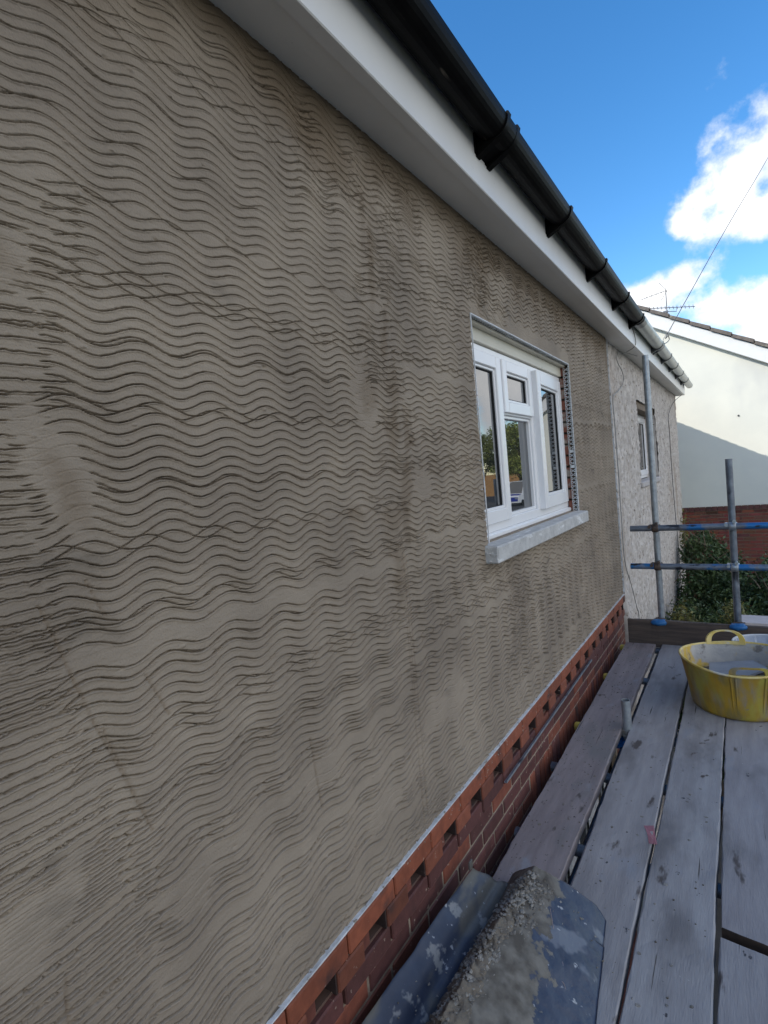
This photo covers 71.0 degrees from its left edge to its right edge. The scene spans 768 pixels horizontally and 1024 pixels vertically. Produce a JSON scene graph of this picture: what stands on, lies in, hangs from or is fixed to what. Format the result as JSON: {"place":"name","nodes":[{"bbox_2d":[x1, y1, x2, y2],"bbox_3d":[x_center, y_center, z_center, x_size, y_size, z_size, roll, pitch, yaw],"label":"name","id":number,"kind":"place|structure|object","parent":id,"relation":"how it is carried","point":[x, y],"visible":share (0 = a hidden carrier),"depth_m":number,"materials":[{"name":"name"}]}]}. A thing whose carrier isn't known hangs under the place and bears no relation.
{"place":"outdoors","nodes":[
{"label":"outdoors","id":0,"kind":"place"},
{"bbox_2d":[430,0,767,342],"label":"sky","id":1,"kind":"structure","parent":0,"point":[649,118],"materials":[{"name":"blue"}]},
{"bbox_2d":[638,305,767,609],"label":"house","id":2,"kind":"structure","parent":0,"point":[721,409],"depth_m":11.75,"materials":[{"name":"white paint"}]},
{"bbox_2d":[640,283,694,312],"bbox_3d":[7.293,-5.301,13.831,1.196,1.243,0.500,-3,4,33],"label":"tv aerial","id":3,"kind":"object","parent":2,"relation":"on","point":[666,311],"visible":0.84,"depth_m":13.84,"materials":[{"name":"metal"}]},
{"bbox_2d":[714,818,722,1023],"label":"path","id":4,"kind":"structure","parent":0,"point":[718,934],"depth_m":4.66,"materials":[{"name":"grey wood"}]},
{"bbox_2d":[617,698,643,930],"bbox_3d":[1.479,2.483,3.115,0.088,2.862,0.128,-3,4,33],"label":"scaffold pole","id":5,"kind":"object","parent":4,"relation":"on","point":[626,714],"visible":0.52,"depth_m":3.02,"materials":[{"name":"metal"}]},
{"bbox_2d":[567,654,657,884],"bbox_3d":[0.817,1.431,2.207,0.048,0.048,6.300,-3,4,33],"label":"scaffold tube","id":6,"kind":"object","parent":5,"relation":"attached to","point":[595,814],"visible":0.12,"depth_m":2.55,"materials":[{"name":"metal"}]},
{"bbox_2d":[574,721,724,754],"bbox_3d":[1.753,1.259,2.863,1.442,0.055,0.055,-3,4,33],"label":"scaffold tube","id":7,"kind":"object","parent":6,"relation":"on","point":[576,724],"visible":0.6,"depth_m":3.23,"materials":[{"name":"metal"}]},
{"bbox_2d":[570,644,687,1023],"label":"scaffold board","id":8,"kind":"object","parent":7,"relation":"on","point":[617,890],"visible":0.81,"depth_m":2.23,"materials":[{"name":"grey wood"}]},
{"bbox_2d":[467,866,605,1023],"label":"plastic sheet","id":9,"kind":"object","parent":8,"relation":"on","point":[532,972],"visible":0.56,"depth_m":1.53,"materials":[{"name":"blue plastic"}]},
{"bbox_2d":[398,897,606,1018],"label":"mortar crumbs","id":10,"kind":"object","parent":9,"relation":"on","point":[446,972],"visible":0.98,"depth_m":1.52,"materials":[{"name":"grey concrete"}]},
{"bbox_2d":[426,869,583,1023],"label":"mortar heap","id":11,"kind":"object","parent":9,"relation":"on","point":[454,1004],"visible":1,"depth_m":1.52,"materials":[{"name":"grey concrete"}]},
{"bbox_2d":[644,825,656,843],"bbox_3d":[1.068,1.294,2.160,0.039,0.006,0.120,-4,3,21],"label":"film scrap","id":12,"kind":"object","parent":8,"relation":"on","point":[651,837],"visible":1,"depth_m":2.16,"materials":[{"name":"pink plastic"}]},
{"bbox_2d":[721,718,767,955],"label":"scaffold board","id":13,"kind":"object","parent":7,"relation":"on","point":[744,897],"visible":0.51,"depth_m":2.10,"materials":[{"name":"grey wood"}]},
{"bbox_2d":[678,630,767,721],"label":"rubble tub","id":14,"kind":"object","parent":13,"relation":"on","point":[733,695],"visible":0.98,"depth_m":3.06,"materials":[{"name":"yellow plastic"}]},
{"bbox_2d":[703,666,763,675],"bbox_3d":[2.096,0.981,3.184,0.524,0.065,0.524,-3,4,33],"label":"mortar","id":15,"kind":"object","parent":14,"relation":"in","point":[760,674],"depth_m":3.21,"materials":[{"name":"grey concrete"}]},
{"bbox_2d":[709,660,767,675],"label":"board offcut","id":16,"kind":"object","parent":15,"relation":"on","point":[723,667],"visible":0.56,"depth_m":3.27,"materials":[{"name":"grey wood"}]},
{"bbox_3d":[1.676,1.381,1.642,0.048,0.048,6.300,-3,4,33],"label":"scaffold tube","id":17,"kind":"object","parent":7,"relation":"attached to","visible":0},
{"bbox_2d":[514,826,720,898],"bbox_3d":[1.170,1.361,1.954,1.426,0.048,0.048,-3,4,33],"label":"scaffold tube","id":18,"kind":"object","parent":17,"relation":"on","point":[579,850],"visible":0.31,"depth_m":2.18,"materials":[{"name":"metal"}]},
{"bbox_2d":[550,761,723,807],"bbox_3d":[1.484,1.306,2.445,1.436,0.048,0.048,-3,4,33],"label":"scaffold tube","id":19,"kind":"object","parent":17,"relation":"on","point":[606,780],"visible":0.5,"depth_m":2.67,"materials":[{"name":"metal"}]},
{"bbox_2d":[620,644,660,653],"bbox_3d":[2.597,1.112,4.158,1.442,0.055,0.055,-3,4,33],"label":"scaffold tube","id":20,"kind":"object","parent":17,"relation":"on","point":[657,650],"visible":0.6,"depth_m":4.39,"materials":[{"name":"metal"}]},
{"bbox_2d":[627,618,767,647],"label":"toe board","id":21,"kind":"object","parent":20,"relation":"on","point":[676,632],"visible":0.68,"depth_m":4.29,"materials":[{"name":"brown wood"}]},
{"bbox_2d":[603,673,687,689],"bbox_3d":[2.217,1.179,3.575,1.442,0.055,0.055,-3,4,33],"label":"scaffold tube","id":22,"kind":"object","parent":17,"relation":"on","point":[645,681],"visible":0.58,"depth_m":3.80,"materials":[{"name":"metal"}]},
{"bbox_3d":[0.661,1.450,1.173,1.426,0.048,0.048,-3,4,33],"label":"scaffold tube","id":23,"kind":"object","parent":17,"relation":"on","visible":0},
{"bbox_2d":[493,642,655,882],"bbox_3d":[1.073,1.280,2.836,0.236,0.043,3.855,-3,4,33],"label":"scaffold board","id":24,"kind":"object","parent":23,"relation":"on","point":[601,714],"visible":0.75,"depth_m":2.57,"materials":[{"name":"grey wood"}]},
{"bbox_2d":[362,859,507,1023],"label":"plastic sheet","id":25,"kind":"object","parent":24,"relation":"on","point":[452,932],"visible":0.83,"depth_m":1.59,"materials":[{"name":"blue plastic"}]},
{"bbox_2d":[410,633,715,1008],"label":"mortar crumbs","id":26,"kind":"object","parent":24,"relation":"on","point":[638,952],"visible":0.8,"depth_m":2.23,"materials":[{"name":"grey concrete"}]},
{"bbox_2d":[619,684,725,1023],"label":"scaffold board","id":27,"kind":"object","parent":23,"relation":"on","point":[685,981],"visible":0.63,"depth_m":1.86,"materials":[{"name":"grey wood"}]},
{"bbox_2d":[642,355,673,775],"bbox_3d":[2.322,1.244,4.457,0.061,5.030,0.048,-3,4,33],"label":"scaffold pole","id":28,"kind":"object","parent":4,"relation":"on","point":[652,469],"visible":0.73,"depth_m":4.36,"materials":[{"name":"metal"}]},
{"bbox_2d":[651,617,666,625],"bbox_3d":[2.247,0.894,4.394,0.121,0.048,0.128,-3,4,33],"label":"toe board clip","id":29,"kind":"object","parent":28,"relation":"attached to","point":[657,621],"visible":1,"depth_m":4.36,"materials":[{"name":"blue paint"}]},
{"bbox_2d":[630,520,767,531],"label":"scaffold tube","id":30,"kind":"object","parent":28,"relation":"attached to","point":[733,525],"visible":1,"depth_m":4.16,"materials":[{"name":"blue paint"}]},
{"bbox_2d":[630,560,767,571],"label":"scaffold tube","id":31,"kind":"object","parent":28,"relation":"attached to","point":[736,566],"visible":1,"depth_m":4.18,"materials":[{"name":"blue paint"}]},
{"bbox_2d":[667,598,723,818],"bbox_3d":[3.500,2.261,5.945,0.537,2.646,0.464,-3,4,33],"label":"shrub","id":32,"kind":"object","parent":4,"relation":"on","point":[689,618],"visible":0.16,"depth_m":5.91,"materials":[{"name":"green plant"}]},
{"bbox_2d":[674,518,767,614],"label":"shrub","id":33,"kind":"object","parent":4,"relation":"on","point":[717,583],"visible":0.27,"depth_m":8.54,"materials":[{"name":"green plant"}]},
{"bbox_2d":[725,459,741,621],"bbox_3d":[2.802,1.658,4.191,0.051,4.145,0.048,-3,4,33],"label":"scaffold pole","id":34,"kind":"object","parent":4,"relation":"on","point":[733,536],"visible":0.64,"depth_m":4.10,"materials":[{"name":"metal"}]},
{"bbox_2d":[729,621,747,630],"bbox_3d":[2.696,0.868,4.099,0.121,0.048,0.128,-3,4,33],"label":"toe board clip","id":35,"kind":"object","parent":34,"relation":"attached to","point":[738,626],"visible":1,"depth_m":4.06,"materials":[{"name":"blue paint"}]},
{"bbox_2d":[716,598,751,623],"bbox_3d":[3.950,2.214,5.831,0.551,2.670,0.694,-3,4,33],"label":"shrub","id":36,"kind":"object","parent":4,"relation":"on","point":[730,613],"visible":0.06,"depth_m":5.72,"materials":[{"name":"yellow plant"}]},
{"bbox_2d":[741,615,767,625],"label":"garden wall","id":37,"kind":"structure","parent":4,"relation":"on","point":[754,620],"depth_m":5.38,"materials":[{"name":"paint"}]},
{"bbox_2d":[746,551,767,615],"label":"shrub","id":38,"kind":"object","parent":4,"relation":"on","point":[761,592],"visible":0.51,"depth_m":7.58,"materials":[{"name":"green plant"}]},
{"bbox_2d":[717,937,767,1023],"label":"scaffold board","id":39,"kind":"object","parent":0,"point":[743,984],"visible":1,"depth_m":1.52,"materials":[{"name":"grey wood"}]},
{"bbox_2d":[731,634,767,643],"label":"bucket","id":40,"kind":"object","parent":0,"point":[760,638],"visible":0.23,"depth_m":3.71,"materials":[{"name":"white plastic"}]},
{"label":"ground","id":41,"kind":"structure","parent":0,"visible":0},
{"bbox_2d":[0,0,647,1023],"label":"house","id":42,"kind":"structure","parent":41,"relation":"on","point":[316,316],"depth_m":1.25,"materials":[{"name":"grey cement render"},{"name":"red brick"}]},
{"bbox_2d":[469,312,579,542],"bbox_3d":[0.787,-0.417,2.980,0.130,0.985,1.599,-3,4,33],"label":"window","id":43,"kind":"structure","parent":42,"relation":"in","point":[518,394],"depth_m":2.92,"materials":[{"name":"white plastic"}]},
{"bbox_2d":[504,659,591,782],"bbox_3d":[0.960,1.073,2.967,0.014,0.017,1.630,-3,4,33],"label":"bead offcut","id":44,"kind":"object","parent":42,"relation":"on","point":[515,768],"visible":1,"depth_m":2.73,"materials":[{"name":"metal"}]},
{"bbox_2d":[564,782,605,882],"bbox_3d":[1.268,2.081,3.588,0.072,1.350,1.870,-3,4,33],"label":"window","id":45,"kind":"structure","parent":42,"relation":"in","point":[585,831],"depth_m":3.77,"materials":[{"name":"plastic"}]},
{"bbox_2d":[607,321,692,895],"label":"house","id":46,"kind":"structure","parent":41,"relation":"on","point":[669,379],"depth_m":6.25,"materials":[{"name":"grey pebbledash render"}]},
{"bbox_2d":[612,352,639,618],"bbox_3d":[2.461,0.306,5.295,0.066,3.782,1.058,-3,4,38],"label":"cable","id":47,"kind":"object","parent":46,"relation":"attached to","point":[618,478],"visible":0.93,"depth_m":4.86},
{"bbox_2d":[636,401,660,487],"bbox_3d":[3.287,-0.850,6.886,0.222,1.010,1.740,-3,4,33],"label":"window","id":48,"kind":"structure","parent":46,"relation":"in","point":[645,482],"depth_m":7.31,"materials":[{"name":"white plastic"}]},
{"bbox_2d":[668,395,682,608],"bbox_3d":[5.250,-0.211,9.588,0.076,3.844,1.768,-3,4,36],"label":"cable","id":49,"kind":"object","parent":46,"relation":"attached to","point":[672,483],"visible":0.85,"depth_m":8.95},
{"bbox_2d":[680,508,691,574],"bbox_3d":[5.612,1.551,9.999,0.360,3.232,0.833,-3,4,33],"label":"climbing plant","id":50,"kind":"object","parent":46,"relation":"attached to","point":[686,533],"visible":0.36,"depth_m":9.90,"materials":[{"name":"green plant"}]},
{"bbox_2d":[665,158,767,343],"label":"cable","id":51,"kind":"object","parent":46,"relation":"attached to","point":[708,260],"visible":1,"depth_m":7.21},
{"bbox_2d":[665,592,761,784],"bbox_3d":[4.258,2.399,6.815,1.465,2.573,2.030,-3,4,33],"label":"shrub","id":52,"kind":"object","parent":41,"relation":"on","point":[709,616],"visible":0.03,"depth_m":7.05,"materials":[{"name":"green plant"}]}
]}

